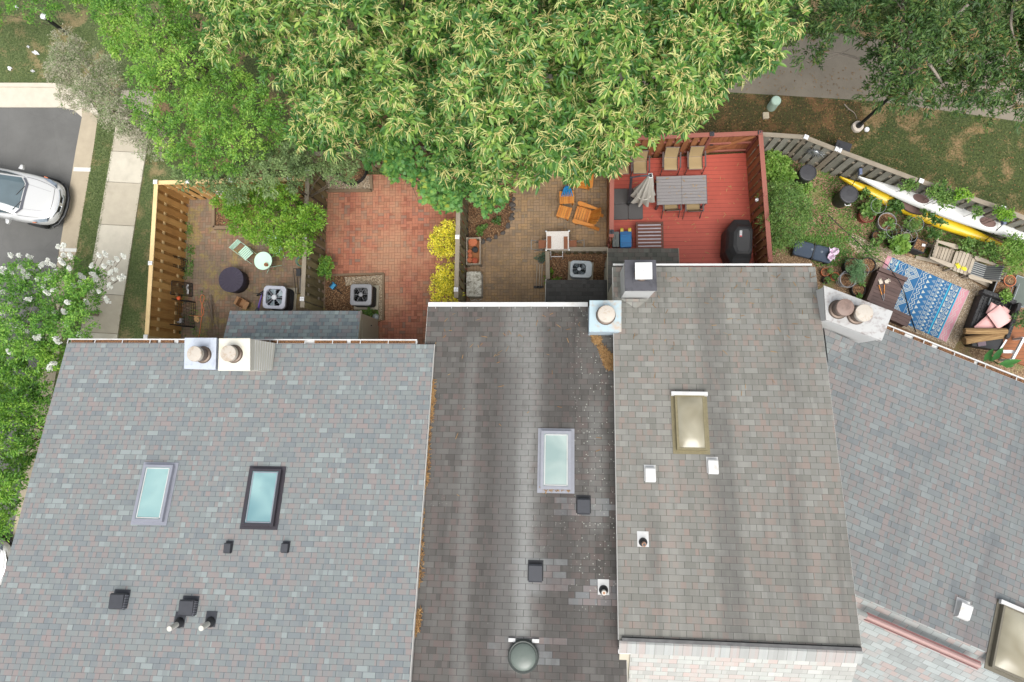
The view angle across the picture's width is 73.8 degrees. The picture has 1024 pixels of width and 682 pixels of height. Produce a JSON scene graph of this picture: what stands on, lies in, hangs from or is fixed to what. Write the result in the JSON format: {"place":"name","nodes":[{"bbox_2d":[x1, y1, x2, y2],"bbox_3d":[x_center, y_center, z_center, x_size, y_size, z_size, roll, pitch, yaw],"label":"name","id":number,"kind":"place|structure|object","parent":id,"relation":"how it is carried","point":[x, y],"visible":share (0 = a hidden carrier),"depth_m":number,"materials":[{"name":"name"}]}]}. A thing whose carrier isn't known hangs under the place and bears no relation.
{"place":"outdoors","nodes":[
{"label":"outdoors","id":0,"kind":"place"},
{"bbox_2d":[0,108,81,586],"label":"street","id":1,"kind":"structure","parent":0,"point":[39,141],"depth_m":25.36,"materials":[{"name":"asphalt"}]},
{"bbox_2d":[0,534,12,585],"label":"parked car","id":2,"kind":"object","parent":1,"relation":"on","point":[5,548],"visible":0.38,"depth_m":23.63,"materials":[{"name":"silver metal"}]},
{"bbox_2d":[0,165,70,228],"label":"parked car","id":3,"kind":"object","parent":1,"relation":"on","point":[34,200],"visible":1,"depth_m":24.32,"materials":[{"name":"silver metal"}]},
{"bbox_2d":[12,108,97,539],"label":"curb","id":4,"kind":"structure","parent":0,"point":[79,179],"depth_m":25.10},
{"bbox_2d":[0,0,165,129],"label":"lawn corner","id":5,"kind":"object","parent":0,"point":[70,16],"visible":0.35,"depth_m":25.68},
{"bbox_2d":[0,21,160,336],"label":"grass","id":6,"kind":"structure","parent":5,"relation":"on","point":[88,243],"depth_m":25.05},
{"bbox_2d":[52,116,114,395],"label":"verge","id":7,"kind":"structure","parent":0,"point":[88,201],"depth_m":25.06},
{"bbox_2d":[0,242,126,371],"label":"crape myrtle","id":8,"kind":"object","parent":7,"relation":"on","point":[72,313],"visible":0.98,"depth_m":20.30,"materials":[{"name":"green plant"}]},
{"bbox_2d":[80,294,123,333],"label":"sidewalk","id":9,"kind":"structure","parent":0,"point":[108,318],"depth_m":24.69,"materials":[{"name":"concrete"}]},
{"bbox_2d":[90,224,134,294],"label":"sidewalk","id":10,"kind":"structure","parent":0,"point":[112,241],"depth_m":24.85,"materials":[{"name":"concrete"}]},
{"bbox_2d":[99,182,141,225],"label":"sidewalk","id":11,"kind":"structure","parent":0,"point":[121,203],"depth_m":24.97,"materials":[{"name":"concrete"}]},
{"bbox_2d":[107,151,145,183],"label":"sidewalk","id":12,"kind":"structure","parent":0,"point":[125,167],"depth_m":25.06,"materials":[{"name":"concrete"}]},
{"bbox_2d":[111,90,154,152],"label":"sidewalk","id":13,"kind":"structure","parent":0,"point":[117,143],"depth_m":25.16,"materials":[{"name":"concrete"}]},
{"bbox_2d":[118,165,187,338],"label":"side yard","id":14,"kind":"structure","parent":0,"point":[162,172],"depth_m":24.80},
{"bbox_2d":[467,170,607,301],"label":"patio paving","id":15,"kind":"structure","parent":0,"point":[516,237],"depth_m":23.72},
{"bbox_2d":[466,271,482,300],"bbox_3d":[-1.274,-1.874,23.450,0.520,0.608,0.942,0,86,4],"label":"covered box","id":16,"kind":"object","parent":15,"relation":"on","point":[474,284],"visible":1,"depth_m":23.16,"materials":[{"name":"fabric"}]},
{"bbox_2d":[468,184,512,240],"bbox_3d":[-0.759,-4.498,23.903,1.599,0.001,2.049,0,86,4],"label":"garden bed","id":17,"kind":"object","parent":15,"relation":"on","point":[476,219],"visible":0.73,"depth_m":23.89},
{"bbox_2d":[545,230,569,250],"bbox_3d":[1.559,-3.359,23.283,0.840,0.726,0.710,0,86,4],"label":"patio chair","id":18,"kind":"object","parent":15,"relation":"on","point":[557,240],"visible":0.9,"depth_m":22.95,"materials":[{"name":"white plastic"}]},
{"bbox_2d":[545,279,606,306],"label":"garden shed","id":19,"kind":"structure","parent":15,"relation":"on","point":[571,290],"depth_m":21.04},
{"bbox_2d":[549,253,606,279],"bbox_3d":[2.269,-2.573,23.523,2.040,0.001,1.094,0,86,4],"label":"garden bed","id":20,"kind":"object","parent":15,"relation":"on","point":[559,265],"depth_m":23.54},
{"bbox_2d":[568,260,593,279],"bbox_3d":[2.337,-2.392,23.172,0.860,0.660,0.700,3,86,5],"label":"air conditioner","id":21,"kind":"object","parent":20,"relation":"on","point":[579,270],"visible":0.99,"depth_m":22.92,"materials":[{"name":"metal"}]},
{"bbox_2d":[572,201,603,230],"bbox_3d":[2.592,-4.243,23.154,0.955,0.954,0.790,17,87,5],"label":"adirondack chair","id":22,"kind":"object","parent":15,"relation":"on","point":[590,221],"visible":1,"depth_m":23.21,"materials":[{"name":"brown wood"}]},
{"bbox_2d":[90,0,1023,333],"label":"ground","id":23,"kind":"structure","parent":0,"point":[970,166],"depth_m":23.04,"materials":[{"name":"plant"}]},
{"bbox_2d":[0,335,66,543],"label":"shrub","id":24,"kind":"object","parent":23,"relation":"on","point":[16,396],"visible":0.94,"depth_m":20.38,"materials":[{"name":"green plant"}]},
{"bbox_2d":[0,0,66,28],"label":"shrub","id":25,"kind":"object","parent":23,"relation":"on","point":[49,6],"visible":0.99,"depth_m":23.29,"materials":[{"name":"green plant"}]},
{"bbox_2d":[0,87,95,116],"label":"gutter","id":26,"kind":"object","parent":23,"relation":"on","point":[11,97],"visible":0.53,"depth_m":25.57,"materials":[{"name":"concrete"}]},
{"bbox_2d":[0,83,97,113],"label":"kerb top","id":27,"kind":"structure","parent":23,"relation":"on","point":[31,85],"depth_m":25.53,"materials":[{"name":"concrete"}]},
{"bbox_2d":[40,23,172,162],"bbox_3d":[-13.230,-8.084,22.816,7.422,4.801,2.565,32,89,6],"label":"smoke tree","id":28,"kind":"object","parent":23,"relation":"on","point":[102,84],"visible":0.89,"depth_m":21.43,"materials":[{"name":"grey plant"}]},
{"bbox_2d":[0,338,245,681],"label":"townhouse","id":29,"kind":"structure","parent":23,"relation":"on","point":[107,573],"depth_m":17.01,"materials":[{"name":"tile"}]},
{"bbox_2d":[143,180,188,338],"bbox_3d":[-11.935,-2.499,23.618,0.140,2.056,5.667,1,86,5],"label":"fence","id":30,"kind":"object","parent":23,"relation":"on","point":[168,225],"visible":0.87,"depth_m":23.46,"materials":[{"name":"brown wood"}]},
{"bbox_2d":[68,0,288,181],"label":"broadleaf tree","id":31,"kind":"object","parent":23,"relation":"on","point":[212,75],"visible":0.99,"depth_m":18.96,"materials":[{"name":"green plant"}]},
{"bbox_2d":[158,177,316,199],"bbox_3d":[-9.315,-5.275,23.638,5.128,2.026,0.140,0,86,4],"label":"fence","id":32,"kind":"object","parent":23,"relation":"on","point":[169,183],"visible":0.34,"depth_m":23.34,"materials":[{"name":"brown wood"}]},
{"bbox_2d":[181,198,325,338],"bbox_3d":[-9.225,-2.411,24.413,5.337,0.001,5.657,0,86,4],"label":"patio brick","id":33,"kind":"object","parent":23,"relation":"on","point":[208,241],"visible":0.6,"depth_m":24.49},
{"bbox_2d":[219,267,248,292],"bbox_3d":[-9.816,-2.131,24.137,0.890,0.600,0.891,0,86,4],"label":"fire pit","id":34,"kind":"object","parent":33,"relation":"on","point":[233,280],"visible":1,"depth_m":23.87,"materials":[{"name":"fabric"}]},
{"bbox_2d":[263,286,297,310],"bbox_3d":[-8.131,-1.472,23.831,0.920,0.890,0.920,3,86,5],"label":"air conditioner","id":35,"kind":"object","parent":33,"relation":"on","point":[281,298],"visible":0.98,"depth_m":23.52,"materials":[{"name":"metal"}]},
{"bbox_2d":[182,222,378,337],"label":"weeds","id":36,"kind":"object","parent":33,"relation":"on","point":[190,254],"visible":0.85,"depth_m":24.56,"materials":[{"name":"green plant"}]},
{"bbox_2d":[209,179,327,260],"bbox_3d":[-7.713,-4.049,22.241,4.954,4.485,2.564,22,88,6],"label":"tree","id":37,"kind":"object","parent":23,"relation":"on","point":[294,227],"visible":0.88,"depth_m":20.80,"materials":[{"name":"green plant"}]},
{"bbox_2d":[170,130,368,208],"bbox_3d":[-7.845,-5.230,21.614,7.633,5.928,2.815,0,86,4],"label":"broadleaf tree","id":38,"kind":"object","parent":23,"relation":"on","point":[294,158],"visible":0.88,"depth_m":20.17,"materials":[{"name":"green plant"}]},
{"bbox_2d":[223,310,378,338],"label":"garden shed","id":39,"kind":"structure","parent":23,"relation":"on","point":[302,324],"depth_m":21.68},
{"bbox_2d":[192,338,434,681],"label":"townhouse","id":40,"kind":"structure","parent":23,"relation":"on","point":[314,575],"depth_m":16.68,"materials":[{"name":"tile"}]},
{"bbox_2d":[300,173,327,310],"bbox_3d":[-6.755,-3.349,23.345,0.140,1.927,4.643,1,86,4],"label":"fence","id":41,"kind":"object","parent":23,"relation":"on","point":[312,288],"visible":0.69,"depth_m":23.23,"materials":[{"name":"brown wood"}]},
{"bbox_2d":[185,0,459,163],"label":"chestnut tree","id":42,"kind":"object","parent":23,"relation":"on","point":[327,107],"visible":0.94,"depth_m":15.94,"materials":[{"name":"green plant"}]},
{"bbox_2d":[325,175,466,343],"bbox_3d":[-4.120,-2.791,24.046,5.171,0.001,6.406,0,86,4],"label":"patio brick","id":43,"kind":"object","parent":23,"relation":"on","point":[385,226],"visible":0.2,"depth_m":24.11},
{"bbox_2d":[316,255,334,279],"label":"shrub","id":44,"kind":"object","parent":43,"relation":"on","point":[325,266],"visible":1,"depth_m":23.45,"materials":[{"name":"green plant"}]},
{"bbox_2d":[326,175,369,190],"bbox_3d":[-5.817,-5.636,24.381,1.729,0.001,0.607,0,86,4],"label":"garden bed","id":45,"kind":"object","parent":43,"relation":"on","point":[364,183],"visible":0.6,"depth_m":24.37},
{"bbox_2d":[325,273,384,321],"bbox_3d":[-5.539,-1.520,24.050,2.172,0.001,1.734,0,86,4],"label":"garden bed","id":46,"kind":"object","parent":43,"relation":"on","point":[336,300],"visible":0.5,"depth_m":24.10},
{"bbox_2d":[345,275,381,320],"bbox_3d":[-5.222,-1.514,24.021,1.391,0.001,1.611,0,86,4],"label":"gravel strip","id":47,"kind":"object","parent":46,"relation":"on","point":[375,280],"visible":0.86,"depth_m":24.05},
{"bbox_2d":[350,284,378,309],"bbox_3d":[-5.135,-1.557,23.639,0.870,0.760,0.860,1,86,4],"label":"air conditioner","id":48,"kind":"object","parent":46,"relation":"on","point":[364,296],"visible":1,"depth_m":23.38,"materials":[{"name":"grey metal"}]},
{"bbox_2d":[359,132,510,218],"bbox_3d":[-2.622,-4.991,21.641,5.541,5.033,2.198,24,88,6],"label":"maple tree","id":49,"kind":"object","parent":23,"relation":"on","point":[397,160],"visible":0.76,"depth_m":20.40,"materials":[{"name":"green plant"}]},
{"bbox_2d":[427,218,455,261],"bbox_3d":[-2.320,-3.505,23.401,1.346,1.923,1.767,0,86,4],"label":"golden shrub","id":50,"kind":"object","parent":23,"relation":"on","point":[448,242],"visible":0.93,"depth_m":22.70,"materials":[{"name":"yellow plant"}]},
{"bbox_2d":[428,261,463,301],"bbox_3d":[-2.205,-1.956,23.217,1.364,1.742,1.829,0,86,4],"label":"golden shrub","id":51,"kind":"object","parent":23,"relation":"on","point":[444,281],"visible":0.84,"depth_m":22.59,"materials":[{"name":"yellow plant"}]},
{"bbox_2d":[307,139,604,170],"bbox_3d":[-1.747,-6.296,23.215,10.032,1.852,0.140,-2,86,4],"label":"fence","id":52,"kind":"object","parent":23,"relation":"on","point":[428,153],"visible":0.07,"depth_m":23.28,"materials":[{"name":"grey wood"}]},
{"bbox_2d":[454,187,468,301],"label":"fence","id":53,"kind":"object","parent":23,"relation":"on","point":[459,275],"visible":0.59,"depth_m":22.46,"materials":[{"name":"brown wood"}]},
{"bbox_2d":[411,300,627,681],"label":"townhouse","id":54,"kind":"structure","parent":23,"relation":"on","point":[519,580],"depth_m":16.62,"materials":[{"name":"tile"}]},
{"bbox_2d":[415,335,613,636],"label":"leaf litter","id":55,"kind":"object","parent":54,"relation":"on","point":[606,359],"visible":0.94,"depth_m":17.52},
{"bbox_2d":[545,247,607,253],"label":"fence","id":56,"kind":"object","parent":23,"relation":"on","point":[589,250],"visible":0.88,"depth_m":22.99,"materials":[{"name":"grey wood"}]},
{"bbox_2d":[407,0,812,200],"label":"chestnut tree","id":57,"kind":"object","parent":23,"relation":"on","point":[695,40],"visible":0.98,"depth_m":14.39,"materials":[{"name":"green plant"}]},
{"bbox_2d":[606,173,613,247],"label":"fence","id":58,"kind":"object","parent":23,"relation":"on","point":[610,214],"visible":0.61,"depth_m":21.73,"materials":[{"name":"red wood"}]},
{"bbox_2d":[604,248,678,299],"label":"garden shed","id":59,"kind":"structure","parent":23,"relation":"on","point":[658,255],"depth_m":21.00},
{"bbox_2d":[623,132,713,158],"bbox_3d":[4.862,-6.452,22.651,3.240,1.977,0.140,-1,86,4],"label":"fence","id":60,"kind":"object","parent":23,"relation":"on","point":[700,139],"visible":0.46,"depth_m":22.23,"materials":[{"name":"red wood"}]},
{"bbox_2d":[610,153,753,266],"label":"deck","id":61,"kind":"structure","parent":23,"relation":"on","point":[695,247],"depth_m":23.12,"materials":[{"name":"red wood"}]},
{"bbox_2d":[614,173,654,219],"bbox_3d":[4.019,-4.759,22.040,1.311,2.524,1.072,0,86,4],"label":"cantilever parasol","id":62,"kind":"object","parent":61,"relation":"on","point":[629,202],"visible":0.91,"depth_m":23.17,"materials":[{"name":"grey fabric"}]},
{"bbox_2d":[631,150,649,174],"bbox_3d":[4.309,-5.929,22.950,0.620,0.899,0.709,1,86,4],"label":"sling chair","id":63,"kind":"object","parent":61,"relation":"on","point":[639,165],"visible":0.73,"depth_m":22.96,"materials":[{"name":"fabric"}]},
{"bbox_2d":[635,222,663,247],"bbox_3d":[4.609,-3.506,22.957,0.905,0.462,0.920,0,86,4],"label":"slatted bench","id":64,"kind":"object","parent":61,"relation":"on","point":[649,234],"visible":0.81,"depth_m":22.75,"materials":[{"name":"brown wood"}]},
{"bbox_2d":[660,147,680,175],"bbox_3d":[5.327,-6.029,22.878,0.620,0.899,0.709,2,86,5],"label":"sling chair","id":65,"kind":"object","parent":61,"relation":"on","point":[669,156],"visible":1,"depth_m":22.88,"materials":[{"name":"fabric"}]},
{"bbox_2d":[654,175,707,209],"bbox_3d":[5.620,-4.951,22.855,1.644,0.725,0.980,-1,86,4],"label":"dining table","id":66,"kind":"object","parent":61,"relation":"on","point":[676,194],"visible":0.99,"depth_m":22.50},
{"bbox_2d":[684,146,705,174],"bbox_3d":[6.139,-6.040,22.816,0.620,0.899,0.709,0,86,4],"label":"sling chair","id":67,"kind":"object","parent":61,"relation":"on","point":[694,155],"visible":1,"depth_m":22.82,"materials":[{"name":"fabric"}]},
{"bbox_2d":[720,220,752,266],"bbox_3d":[7.370,-3.200,22.384,0.830,1.090,1.500,3,86,5],"label":"covered grill","id":68,"kind":"object","parent":61,"relation":"on","point":[736,240],"visible":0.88,"depth_m":21.98,"materials":[{"name":"metal"}]},
{"bbox_2d":[703,130,762,153],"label":"wooden gate","id":69,"kind":"structure","parent":23,"relation":"on","point":[726,142],"depth_m":22.37,"materials":[{"name":"red wood"}]},
{"bbox_2d":[607,260,862,681],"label":"townhouse","id":70,"kind":"structure","parent":23,"relation":"on","point":[733,559],"depth_m":15.83,"materials":[{"name":"tile"}]},
{"bbox_2d":[745,131,772,266],"bbox_3d":[8.011,-4.476,22.295,0.140,1.902,4.180,-3,85,4],"label":"fence","id":71,"kind":"object","parent":23,"relation":"on","point":[755,212],"visible":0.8,"depth_m":21.92,"materials":[{"name":"red wood"}]},
{"bbox_2d":[665,94,865,145],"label":"dry grass","id":72,"kind":"structure","parent":23,"relation":"on","point":[781,108],"depth_m":23.37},
{"bbox_2d":[751,132,803,154],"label":"fence","id":73,"kind":"object","parent":23,"relation":"on","point":[780,142],"visible":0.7,"depth_m":21.97,"materials":[{"name":"grey wood"}]},
{"bbox_2d":[787,134,838,168],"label":"fence","id":74,"kind":"object","parent":23,"relation":"on","point":[799,153],"visible":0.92,"depth_m":22.19,"materials":[{"name":"grey wood"}]},
{"bbox_2d":[699,93,1023,209],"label":"grass","id":75,"kind":"structure","parent":23,"relation":"on","point":[907,122],"depth_m":22.95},
{"bbox_2d":[703,67,1022,204],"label":"fallen leaves","id":76,"kind":"object","parent":23,"relation":"on","point":[842,125],"visible":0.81,"depth_m":23.24,"materials":[{"name":"brown plant"}]},
{"bbox_2d":[816,148,924,186],"bbox_3d":[11.519,-5.398,22.104,2.770,1.875,0.140,23,88,6],"label":"fence","id":77,"kind":"object","parent":23,"relation":"on","point":[843,163],"visible":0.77,"depth_m":21.77,"materials":[{"name":"grey wood"}]},
{"bbox_2d":[784,0,1023,135],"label":"willow oak","id":78,"kind":"object","parent":23,"relation":"on","point":[916,53],"visible":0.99,"depth_m":15.11,"materials":[{"name":"green plant"}]},
{"bbox_2d":[816,285,1023,681],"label":"townhouse","id":79,"kind":"structure","parent":23,"relation":"on","point":[930,440],"depth_m":16.45,"materials":[{"name":"grey"}]},
{"bbox_2d":[910,180,1005,216],"bbox_3d":[13.904,-4.440,21.848,2.650,1.876,0.140,21,88,6],"label":"fence","id":80,"kind":"object","parent":23,"relation":"on","point":[987,207],"visible":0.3,"depth_m":21.28,"materials":[{"name":"grey wood"}]},
{"bbox_2d":[856,176,1023,241],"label":"kayak","id":81,"kind":"object","parent":80,"relation":"attached to","point":[956,214],"visible":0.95,"depth_m":21.82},
{"bbox_2d":[985,206,1023,239],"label":"fence","id":82,"kind":"object","parent":23,"relation":"on","point":[1016,223],"visible":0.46,"depth_m":21.31,"materials":[{"name":"grey wood"}]},
{"bbox_2d":[451,21,1023,121],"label":"path","id":83,"kind":"structure","parent":0,"point":[833,66],"depth_m":23.38,"materials":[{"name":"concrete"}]},
{"bbox_2d":[747,153,1023,377],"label":"garden soil","id":84,"kind":"structure","parent":0,"point":[960,347],"depth_m":22.90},
{"bbox_2d":[764,147,798,183],"bbox_3d":[8.877,-5.823,22.763,1.155,1.045,1.329,0,86,4],"label":"ivy","id":85,"kind":"object","parent":84,"relation":"on","point":[776,171],"visible":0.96,"depth_m":22.49,"materials":[{"name":"green plant"}]},
{"bbox_2d":[754,179,815,256],"bbox_3d":[8.917,-4.058,22.185,2.285,3.043,2.900,0,86,4],"label":"round shrub","id":86,"kind":"object","parent":84,"relation":"on","point":[797,230],"visible":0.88,"depth_m":21.36,"materials":[{"name":"green plant"}]},
{"bbox_2d":[793,164,816,183],"bbox_3d":[9.711,-5.481,22.729,0.554,0.904,0.554,-14,85,3],"label":"compost bin","id":87,"kind":"object","parent":84,"relation":"on","point":[806,173],"visible":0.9,"depth_m":22.30,"materials":[{"name":"black plastic"}]},
{"bbox_2d":[791,240,831,263],"bbox_3d":[9.975,-2.946,22.739,1.278,0.464,0.540,15,87,5],"label":"garden lounger","id":88,"kind":"object","parent":84,"relation":"on","point":[814,252],"visible":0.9,"depth_m":22.53,"materials":[{"name":"fabric"}]},
{"bbox_2d":[832,185,858,207],"bbox_3d":[10.997,-4.749,22.599,0.590,0.854,0.590,-45,84,0],"label":"compost bin","id":89,"kind":"object","parent":84,"relation":"on","point":[845,195],"visible":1,"depth_m":22.20,"materials":[{"name":"black plastic"}]},
{"bbox_2d":[838,272,855,287],"bbox_3d":[11.091,-2.007,22.654,0.520,0.320,0.515,0,86,4],"label":"plant pot","id":90,"kind":"object","parent":84,"relation":"on","point":[844,280],"visible":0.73,"depth_m":22.54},
{"bbox_2d":[846,259,867,284],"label":"potted plant","id":91,"kind":"object","parent":90,"relation":"in","point":[857,268],"visible":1,"depth_m":21.97,"materials":[{"name":"green plant"}]},
{"bbox_2d":[857,211,875,222],"bbox_3d":[11.776,-4.173,22.749,0.540,0.350,0.534,0,86,4],"label":"plant pot","id":92,"kind":"object","parent":84,"relation":"on","point":[860,219],"visible":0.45,"depth_m":22.61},
{"bbox_2d":[857,196,882,219],"bbox_3d":[11.764,-4.322,22.525,0.779,0.845,0.642,-42,84,0],"label":"vegetable plant","id":93,"kind":"object","parent":92,"relation":"in","point":[865,210],"visible":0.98,"depth_m":22.26,"materials":[{"name":"green plant"}]},
{"bbox_2d":[768,161,1004,266],"bbox_3d":[12.078,-3.619,22.790,8.482,0.146,3.277,18,87,6],"label":"ground cover","id":94,"kind":"object","parent":84,"relation":"on","point":[809,239],"visible":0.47,"depth_m":22.89,"materials":[{"name":"green plant"}]},
{"bbox_2d":[839,176,1004,245],"bbox_3d":[13.415,-4.253,22.457,5.646,0.338,0.500,25,88,6],"label":"kayak","id":95,"kind":"object","parent":84,"relation":"on","point":[957,228],"visible":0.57,"depth_m":22.34,"materials":[{"name":"yellow plastic"}]},
{"bbox_2d":[915,238,957,266],"bbox_3d":[13.900,-2.879,22.183,0.955,0.954,0.790,21,88,6],"label":"adirondack chair","id":96,"kind":"object","parent":84,"relation":"on","point":[940,261],"visible":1,"depth_m":22.25,"materials":[{"name":"brown wood"}]},
{"bbox_2d":[917,178,961,210],"bbox_3d":[13.274,-4.404,21.742,0.914,2.179,1.062,-38,84,1],"label":"vine","id":97,"kind":"object","parent":84,"relation":"on","point":[942,195],"visible":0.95,"depth_m":20.82,"materials":[{"name":"green plant"}]},
{"bbox_2d":[943,251,974,276],"bbox_3d":[14.612,-2.516,22.329,0.644,0.499,0.700,21,88,6],"label":"garden table","id":98,"kind":"object","parent":84,"relation":"on","point":[965,260],"visible":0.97,"depth_m":22.09,"materials":[{"name":"brown wood"}]},
{"bbox_2d":[962,256,1006,286],"bbox_3d":[15.259,-2.235,22.029,0.955,0.954,0.790,20,87,6],"label":"adirondack chair","id":99,"kind":"object","parent":84,"relation":"on","point":[982,281],"visible":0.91,"depth_m":21.96,"materials":[{"name":"brown wood"}]},
{"bbox_2d":[969,262,1003,279],"bbox_3d":[15.192,-2.265,21.901,0.794,0.465,0.500,20,87,6],"label":"seat cushion","id":100,"kind":"object","parent":99,"relation":"on","point":[981,270],"visible":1,"depth_m":22.02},
{"bbox_2d":[965,334,1006,350],"bbox_3d":[15.291,0.020,22.048,0.995,0.555,0.572,10,87,5],"label":"garden crate","id":101,"kind":"object","parent":84,"relation":"on","point":[996,345],"visible":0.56,"depth_m":21.85,"materials":[{"name":"black plastic"}]},
{"bbox_2d":[962,334,1005,343],"bbox_3d":[15.069,-0.118,21.751,1.277,0.260,0.260,-9,85,4],"label":"reed roll","id":102,"kind":"object","parent":101,"relation":"on","point":[971,339],"visible":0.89,"depth_m":21.66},
{"bbox_2d":[971,239,1002,266],"bbox_3d":[15.582,-2.944,22.290,1.553,1.961,1.011,-26,84,2],"label":"shrub","id":103,"kind":"object","parent":84,"relation":"on","point":[988,249],"visible":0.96,"depth_m":21.59,"materials":[{"name":"green plant"}]},
{"bbox_2d":[992,230,1023,276],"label":"shrub","id":104,"kind":"object","parent":84,"relation":"on","point":[1013,246],"visible":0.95,"depth_m":21.18,"materials":[{"name":"green plant"}]},
{"bbox_2d":[1000,324,1023,365],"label":"terrace","id":105,"kind":"structure","parent":84,"relation":"on","point":[1010,344],"depth_m":22.16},
{"bbox_2d":[846,233,982,347],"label":"gravel path","id":106,"kind":"structure","parent":0,"point":[968,284],"depth_m":22.54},
{"bbox_2d":[883,256,969,341],"bbox_3d":[13.381,-1.386,22.573,2.830,0.015,1.934,26,88,6],"label":"outdoor rug","id":107,"kind":"object","parent":106,"relation":"on","point":[935,304],"visible":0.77,"depth_m":22.53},
{"bbox_2d":[862,267,907,310],"bbox_3d":[12.201,-1.681,22.428,0.936,0.570,1.174,23,88,6],"label":"table","id":108,"kind":"object","parent":107,"relation":"on","point":[873,295],"visible":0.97,"depth_m":22.25,"materials":[{"name":"brown wood"}]},
{"bbox_2d":[963,289,1021,338],"bbox_3d":[15.422,-0.846,21.985,1.145,0.790,1.290,22,88,6],"label":"wicker sofa","id":109,"kind":"object","parent":106,"relation":"on","point":[977,314],"visible":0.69,"depth_m":22.00,"materials":[{"name":"wicker"}]},
{"bbox_2d":[987,305,1011,327],"bbox_3d":[15.497,-0.786,21.668,0.583,0.150,0.608,-33,84,1],"label":"cushion","id":110,"kind":"object","parent":109,"relation":"on","point":[999,316],"visible":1,"depth_m":21.62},
{"bbox_3d":[12.737,-3.256,22.605,0.560,0.350,0.554,0,86,4],"label":"plant pot","id":111,"kind":"object","parent":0,"visible":0},
{"bbox_2d":[887,233,911,255],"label":"vegetable plant","id":112,"kind":"object","parent":111,"relation":"in","point":[900,244],"visible":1,"depth_m":22.03,"materials":[{"name":"green plant"}]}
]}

